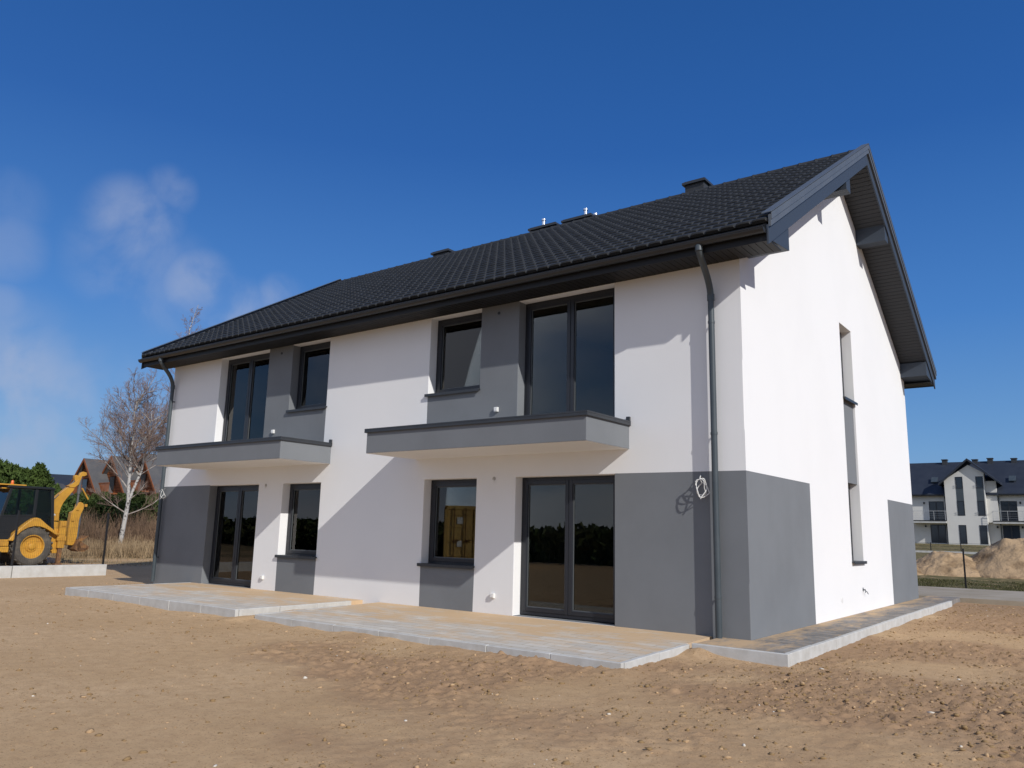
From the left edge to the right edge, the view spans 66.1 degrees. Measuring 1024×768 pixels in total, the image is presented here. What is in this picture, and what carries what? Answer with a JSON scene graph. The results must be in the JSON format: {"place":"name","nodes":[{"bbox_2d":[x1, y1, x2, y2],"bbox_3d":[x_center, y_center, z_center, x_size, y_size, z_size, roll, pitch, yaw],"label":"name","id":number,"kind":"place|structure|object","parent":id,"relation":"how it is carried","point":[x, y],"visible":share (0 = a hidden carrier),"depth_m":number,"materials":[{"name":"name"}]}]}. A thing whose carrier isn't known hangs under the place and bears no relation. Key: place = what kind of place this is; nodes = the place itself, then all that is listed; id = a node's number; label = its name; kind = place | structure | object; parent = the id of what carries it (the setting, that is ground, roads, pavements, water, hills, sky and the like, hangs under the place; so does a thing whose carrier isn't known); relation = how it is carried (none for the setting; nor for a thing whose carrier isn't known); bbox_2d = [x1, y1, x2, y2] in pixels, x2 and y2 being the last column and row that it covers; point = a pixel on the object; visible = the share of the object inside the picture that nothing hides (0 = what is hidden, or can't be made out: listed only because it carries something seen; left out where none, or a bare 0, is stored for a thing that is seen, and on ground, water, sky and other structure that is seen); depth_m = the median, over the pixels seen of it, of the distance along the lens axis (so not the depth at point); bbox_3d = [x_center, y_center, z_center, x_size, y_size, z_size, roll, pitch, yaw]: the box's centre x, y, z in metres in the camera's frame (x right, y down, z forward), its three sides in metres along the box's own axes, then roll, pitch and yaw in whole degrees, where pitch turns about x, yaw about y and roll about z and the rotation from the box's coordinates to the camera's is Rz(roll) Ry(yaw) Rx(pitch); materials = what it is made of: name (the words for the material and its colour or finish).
{"place":"outdoors","nodes":[
{"label":"outdoors","id":0,"kind":"place"},
{"bbox_2d":[2,554,151,565],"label":"rough grass","id":1,"kind":"structure","parent":0,"point":[95,560],"depth_m":31.54,"materials":[{"name":"plant"}]},
{"bbox_2d":[48,534,154,557],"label":"dry grass","id":2,"kind":"structure","parent":0,"point":[132,549],"depth_m":36.11,"materials":[{"name":"beige plant"}]},
{"bbox_2d":[255,602,711,668],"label":"terrace","id":3,"kind":"structure","parent":0,"point":[586,645],"depth_m":11.44,"materials":[{"name":"concrete"}]},
{"bbox_2d":[0,543,1023,767],"bbox_3d":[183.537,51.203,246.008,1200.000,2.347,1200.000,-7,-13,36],"label":"ground","id":4,"kind":"structure","parent":0,"point":[207,742],"depth_m":7.45,"materials":[{"name":"soil"}]},
{"bbox_2d":[0,459,28,514],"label":"thuja tree","id":5,"kind":"object","parent":4,"relation":"on","point":[7,469],"visible":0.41,"depth_m":37.56,"materials":[{"name":"green plant"}]},
{"bbox_2d":[1,459,30,513],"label":"thuja tree","id":6,"kind":"object","parent":4,"relation":"on","point":[7,462],"visible":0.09,"depth_m":37.99,"materials":[{"name":"green plant"}]},
{"bbox_2d":[4,462,43,513],"bbox_3d":[-24.327,6.037,38.272,4.453,4.432,4.150,8,-13,-31],"label":"thuja tree","id":7,"kind":"object","parent":4,"relation":"on","point":[16,467],"visible":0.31,"depth_m":38.19,"materials":[{"name":"green plant"}]},
{"bbox_2d":[5,462,66,514],"bbox_3d":[-23.817,6.152,39.151,2.906,4.554,2.764,8,-12,-30],"label":"thuja tree","id":8,"kind":"object","parent":4,"relation":"on","point":[39,473],"visible":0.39,"depth_m":39.06,"materials":[{"name":"green plant"}]},
{"bbox_2d":[0,472,88,565],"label":"backhoe loader","id":9,"kind":"object","parent":4,"relation":"on","point":[45,500],"visible":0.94,"depth_m":28.01,"materials":[{"name":"metal"}]},
{"bbox_2d":[43,557,54,562],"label":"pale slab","id":10,"kind":"structure","parent":4,"relation":"on","point":[48,559],"depth_m":29.02,"materials":[{"name":"grey concrete"}]},
{"bbox_2d":[0,510,109,577],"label":"fence","id":11,"kind":"object","parent":4,"relation":"on","point":[26,571],"visible":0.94,"depth_m":22.52,"materials":[{"name":"concrete"}]},
{"bbox_2d":[51,474,72,484],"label":"village house","id":12,"kind":"structure","parent":4,"relation":"on","point":[63,479],"depth_m":96.31,"materials":[{"name":"grey tile"}]},
{"bbox_2d":[54,487,71,521],"bbox_3d":[-25.108,6.893,41.620,3.298,3.830,3.397,8,-12,-30],"label":"thuja tree","id":13,"kind":"object","parent":4,"relation":"on","point":[61,516],"visible":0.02,"depth_m":41.66,"materials":[{"name":"green plant"}]},
{"bbox_2d":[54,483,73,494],"bbox_3d":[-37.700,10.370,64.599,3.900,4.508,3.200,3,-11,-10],"label":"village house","id":14,"kind":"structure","parent":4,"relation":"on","point":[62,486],"depth_m":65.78,"materials":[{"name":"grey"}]},
{"bbox_2d":[53,483,78,536],"bbox_3d":[-24.321,7.027,41.666,3.198,3.621,3.261,-8,-14,41],"label":"thuja tree","id":15,"kind":"object","parent":4,"relation":"on","point":[69,498],"visible":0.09,"depth_m":42.01,"materials":[{"name":"green plant"}]},
{"bbox_2d":[72,491,90,510],"bbox_3d":[-29.463,8.956,53.671,3.491,3.511,3.657,7,-12,-28],"label":"evergreen bush","id":16,"kind":"object","parent":4,"relation":"on","point":[81,495],"visible":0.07,"depth_m":53.70,"materials":[{"name":"green plant"}]},
{"bbox_2d":[65,458,113,495],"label":"timber house","id":17,"kind":"structure","parent":4,"relation":"on","point":[93,477],"depth_m":75.08,"materials":[{"name":"brown"}]},
{"bbox_2d":[81,478,87,492],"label":"window","id":18,"kind":"structure","parent":17,"relation":"in","point":[85,480],"depth_m":75.19,"materials":[{"name":"grey glass"}]},
{"bbox_2d":[70,495,111,529],"bbox_3d":[-28.110,8.948,52.274,3.634,3.153,3.630,7,-12,-27],"label":"evergreen bush","id":19,"kind":"object","parent":4,"relation":"on","point":[91,500],"visible":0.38,"depth_m":52.01,"materials":[{"name":"green plant"}]},
{"bbox_2d":[83,493,116,525],"bbox_3d":[-28.368,9.052,53.479,3.543,3.342,3.626,7,-12,-27],"label":"evergreen bush","id":20,"kind":"object","parent":4,"relation":"on","point":[96,497],"visible":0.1,"depth_m":53.27,"materials":[{"name":"green plant"}]},
{"bbox_2d":[87,493,131,529],"bbox_3d":[-27.060,8.983,52.766,3.505,3.314,3.669,7,-12,-26],"label":"evergreen bush","id":21,"kind":"object","parent":4,"relation":"on","point":[104,508],"visible":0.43,"depth_m":52.25,"materials":[{"name":"green plant"}]},
{"bbox_2d":[74,504,157,545],"bbox_3d":[-23.977,8.435,46.955,9.155,2.386,9.121,8,-13,-32],"label":"bare brush","id":22,"kind":"object","parent":4,"relation":"on","point":[141,529],"visible":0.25,"depth_m":45.61,"materials":[{"name":"brown plant"}]},
{"bbox_2d":[98,456,144,494],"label":"timber house","id":23,"kind":"structure","parent":4,"relation":"on","point":[116,484],"depth_m":74.25,"materials":[{"name":"brown"}]},
{"bbox_2d":[109,476,115,490],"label":"window","id":24,"kind":"structure","parent":23,"relation":"in","point":[112,478],"depth_m":74.48,"materials":[{"name":"brown"}]},
{"bbox_2d":[77,367,169,542],"bbox_3d":[-21.274,4.160,45.078,5.867,10.646,5.973,-6,-13,34],"label":"birch tree","id":25,"kind":"object","parent":4,"relation":"on","point":[149,436],"visible":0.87,"depth_m":45.09,"materials":[{"name":"grey plant"}]},
{"bbox_2d":[109,492,138,525],"bbox_3d":[-26.891,9.100,53.788,3.562,3.431,3.500,7,-12,-25],"label":"evergreen bush","id":26,"kind":"object","parent":4,"relation":"on","point":[121,495],"visible":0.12,"depth_m":53.77,"materials":[{"name":"green plant"}]},
{"bbox_2d":[113,490,156,527],"bbox_3d":[-25.348,9.006,53.581,3.409,3.651,3.738,6,-12,-25],"label":"evergreen bush","id":27,"kind":"object","parent":4,"relation":"on","point":[139,497],"visible":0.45,"depth_m":53.09,"materials":[{"name":"green plant"}]},
{"bbox_2d":[130,454,161,494],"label":"timber house","id":28,"kind":"structure","parent":4,"relation":"on","point":[152,476],"depth_m":73.27,"materials":[{"name":"brown"}]},
{"bbox_2d":[140,473,146,487],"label":"window","id":29,"kind":"structure","parent":28,"relation":"in","point":[144,475],"depth_m":73.90,"materials":[{"name":"brown glass"}]},
{"bbox_2d":[135,492,159,523],"bbox_3d":[-24.418,9.108,54.032,3.502,3.660,3.657,6,-12,-23],"label":"evergreen bush","id":30,"kind":"object","parent":4,"relation":"on","point":[156,506],"visible":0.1,"depth_m":53.53,"materials":[{"name":"green plant"}]},
{"bbox_2d":[159,307,201,438],"bbox_3d":[-24.102,2.651,57.587,3.753,17.606,4.391,6,-12,-23],"label":"birch tree","id":31,"kind":"object","parent":4,"relation":"on","point":[188,331],"visible":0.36,"depth_m":58.90,"materials":[{"name":"brown plant"}]},
{"bbox_2d":[65,582,362,616],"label":"terrace","id":32,"kind":"structure","parent":4,"relation":"on","point":[225,601],"depth_m":15.45,"materials":[{"name":"concrete"}]},
{"bbox_2d":[0,583,1023,767],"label":"soil clods","id":33,"kind":"object","parent":4,"relation":"on","point":[566,762],"visible":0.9,"depth_m":7.88,"materials":[{"name":"brown soil"}]},
{"bbox_2d":[138,143,936,640],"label":"semi detached house","id":34,"kind":"structure","parent":4,"relation":"on","point":[684,413],"depth_m":15.17,"materials":[{"name":"grey paint"}]},
{"bbox_2d":[209,485,258,586],"bbox_3d":[-6.543,3.600,18.805,1.976,2.334,0.092,-7,-13,36],"label":"terrace door","id":35,"kind":"structure","parent":34,"relation":"in","point":[231,563],"depth_m":18.87,"materials":[{"name":"black glass"}]},
{"bbox_2d":[222,353,269,440],"bbox_3d":[-6.471,0.585,19.373,1.976,2.596,0.092,-7,-13,36],"label":"balcony door","id":36,"kind":"structure","parent":34,"relation":"in","point":[247,379],"depth_m":19.49,"materials":[{"name":"black glass"}]},
{"bbox_2d":[275,483,320,559],"bbox_3d":[-4.581,2.996,17.270,1.370,1.623,0.335,-7,-13,36],"label":"ground floor window","id":37,"kind":"structure","parent":34,"relation":"in","point":[304,499],"depth_m":17.43,"materials":[{"name":"black glass"}]},
{"bbox_2d":[286,341,330,412],"bbox_3d":[-4.506,-0.163,17.865,1.370,1.593,0.335,-7,-13,36],"label":"upper window","id":38,"kind":"structure","parent":34,"relation":"in","point":[314,359],"depth_m":18.03,"materials":[{"name":"black glass"}]},
{"bbox_2d":[417,479,476,568],"bbox_3d":[-1.129,2.595,14.705,1.370,1.623,0.335,-7,-13,36],"label":"ground floor window","id":39,"kind":"structure","parent":34,"relation":"in","point":[442,491],"depth_m":14.96,"materials":[{"name":"black"}]},
{"bbox_2d":[424,313,481,396],"bbox_3d":[-1.054,-0.564,15.299,1.370,1.593,0.335,-7,-13,36],"label":"upper window","id":40,"kind":"structure","parent":34,"relation":"in","point":[459,338],"depth_m":15.44,"materials":[{"name":"black glass"}]},
{"bbox_2d":[520,475,614,622],"bbox_3d":[0.970,2.728,13.223,1.976,2.334,0.092,-7,-13,36],"label":"terrace door","id":41,"kind":"structure","parent":34,"relation":"in","point":[568,612],"depth_m":13.25,"materials":[{"name":"black"}]},
{"bbox_2d":[524,288,614,416],"bbox_3d":[1.041,-0.287,13.790,1.976,2.596,0.092,-7,-13,36],"label":"balcony door","id":42,"kind":"structure","parent":34,"relation":"in","point":[571,302],"depth_m":13.90,"materials":[{"name":"black"}]},
{"bbox_2d":[839,332,857,405],"bbox_3d":[6.967,-0.398,16.651,0.335,1.623,0.970,-7,-13,36],"label":"slit window","id":43,"kind":"structure","parent":34,"relation":"in","point":[845,398],"depth_m":16.92,"materials":[{"name":"black metal"}]},
{"bbox_2d":[848,485,866,564],"bbox_3d":[6.890,2.839,16.041,0.335,1.613,0.970,-7,-13,36],"label":"slit window","id":44,"kind":"structure","parent":34,"relation":"in","point":[855,562],"depth_m":16.32,"materials":[{"name":"black"}]},
{"bbox_2d":[917,567,923,574],"bbox_3d":[18.037,8.757,38.178,3.800,1.149,4.400,-7,-13,36],"label":"soil heap","id":45,"kind":"object","parent":4,"relation":"on","point":[919,572],"visible":0.06,"depth_m":36.81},
{"bbox_2d":[916,551,979,576],"bbox_3d":[21.238,8.770,38.274,4.800,1.263,5.200,-7,-13,36],"label":"soil heap","id":46,"kind":"object","parent":4,"relation":"on","point":[938,563],"visible":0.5,"depth_m":37.08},
{"bbox_2d":[915,542,984,553],"bbox_3d":[30.313,14.382,68.468,20.800,1.668,0.200,-7,-13,36],"label":"fence","id":47,"kind":"object","parent":4,"relation":"on","point":[946,549],"visible":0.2,"depth_m":64.38,"materials":[{"name":"concrete"}]},
{"bbox_2d":[962,548,966,587],"bbox_3d":[15.140,6.304,26.328,0.060,1.575,0.090,-7,-13,36],"label":"fence post","id":48,"kind":"object","parent":4,"relation":"on","point":[964,567],"visible":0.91,"depth_m":26.35,"materials":[{"name":"black metal"}]},
{"bbox_2d":[909,458,1023,544],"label":"apartment house","id":49,"kind":"structure","parent":4,"relation":"on","point":[966,501],"depth_m":93.33,"materials":[{"name":"white paint"}]},
{"bbox_2d":[931,477,937,482],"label":"roof window","id":50,"kind":"structure","parent":49,"relation":"in","point":[934,479],"depth_m":97.52,"materials":[{"name":"grey glass"}]},
{"bbox_2d":[929,501,944,519],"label":"window","id":51,"kind":"structure","parent":49,"relation":"in","point":[936,506],"depth_m":95.42,"materials":[{"name":"black glass"}]},
{"bbox_2d":[930,525,946,542],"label":"window","id":52,"kind":"structure","parent":49,"relation":"in","point":[938,532],"depth_m":94.91,"materials":[{"name":"black glass"}]},
{"bbox_2d":[955,477,962,488],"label":"window","id":53,"kind":"structure","parent":49,"relation":"in","point":[958,480],"depth_m":93.60,"materials":[{"name":"black glass"}]},
{"bbox_2d":[957,501,964,515],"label":"window","id":54,"kind":"structure","parent":49,"relation":"in","point":[960,504],"depth_m":93.08,"materials":[{"name":"black glass"}]},
{"bbox_2d":[959,525,967,543],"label":"window","id":55,"kind":"structure","parent":49,"relation":"in","point":[962,528],"depth_m":92.51,"materials":[{"name":"black glass"}]},
{"bbox_2d":[975,476,983,487],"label":"window","id":56,"kind":"structure","parent":49,"relation":"in","point":[979,479],"depth_m":92.38,"materials":[{"name":"black glass"}]},
{"bbox_2d":[977,501,985,515],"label":"window","id":57,"kind":"structure","parent":49,"relation":"in","point":[981,504],"depth_m":91.81,"materials":[{"name":"black glass"}]},
{"bbox_2d":[979,525,987,543],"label":"window","id":58,"kind":"structure","parent":49,"relation":"in","point":[983,528],"depth_m":91.27,"materials":[{"name":"black glass"}]},
{"bbox_2d":[1000,501,1018,520],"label":"window","id":59,"kind":"structure","parent":49,"relation":"in","point":[1010,506],"depth_m":90.99,"materials":[{"name":"black glass"}]},
{"bbox_2d":[1003,525,1020,538],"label":"window","id":60,"kind":"structure","parent":49,"relation":"in","point":[1009,531],"depth_m":90.52,"materials":[{"name":"black glass"}]},
{"bbox_2d":[1009,476,1015,480],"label":"roof window","id":61,"kind":"structure","parent":49,"relation":"in","point":[1011,478],"depth_m":92.64,"materials":[{"name":"glass"}]},
{"bbox_2d":[970,538,1023,578],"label":"soil heap","id":62,"kind":"object","parent":4,"relation":"on","point":[1003,558],"visible":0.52,"depth_m":36.39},
{"bbox_2d":[0,0,1023,474],"label":"sky","id":63,"kind":"structure","parent":0,"point":[160,160],"materials":[{"name":"blue"}]},
{"bbox_2d":[692,596,959,666],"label":"side path","id":64,"kind":"structure","parent":0,"point":[790,648],"depth_m":11.64,"materials":[{"name":"concrete"}]},
{"bbox_2d":[918,586,1023,605],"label":"road","id":65,"kind":"structure","parent":0,"point":[994,597],"depth_m":22.23,"materials":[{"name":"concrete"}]},
{"bbox_2d":[918,578,1023,591],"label":"grass","id":66,"kind":"structure","parent":0,"point":[939,583],"depth_m":29.76,"materials":[{"name":"green plant"}]}
]}

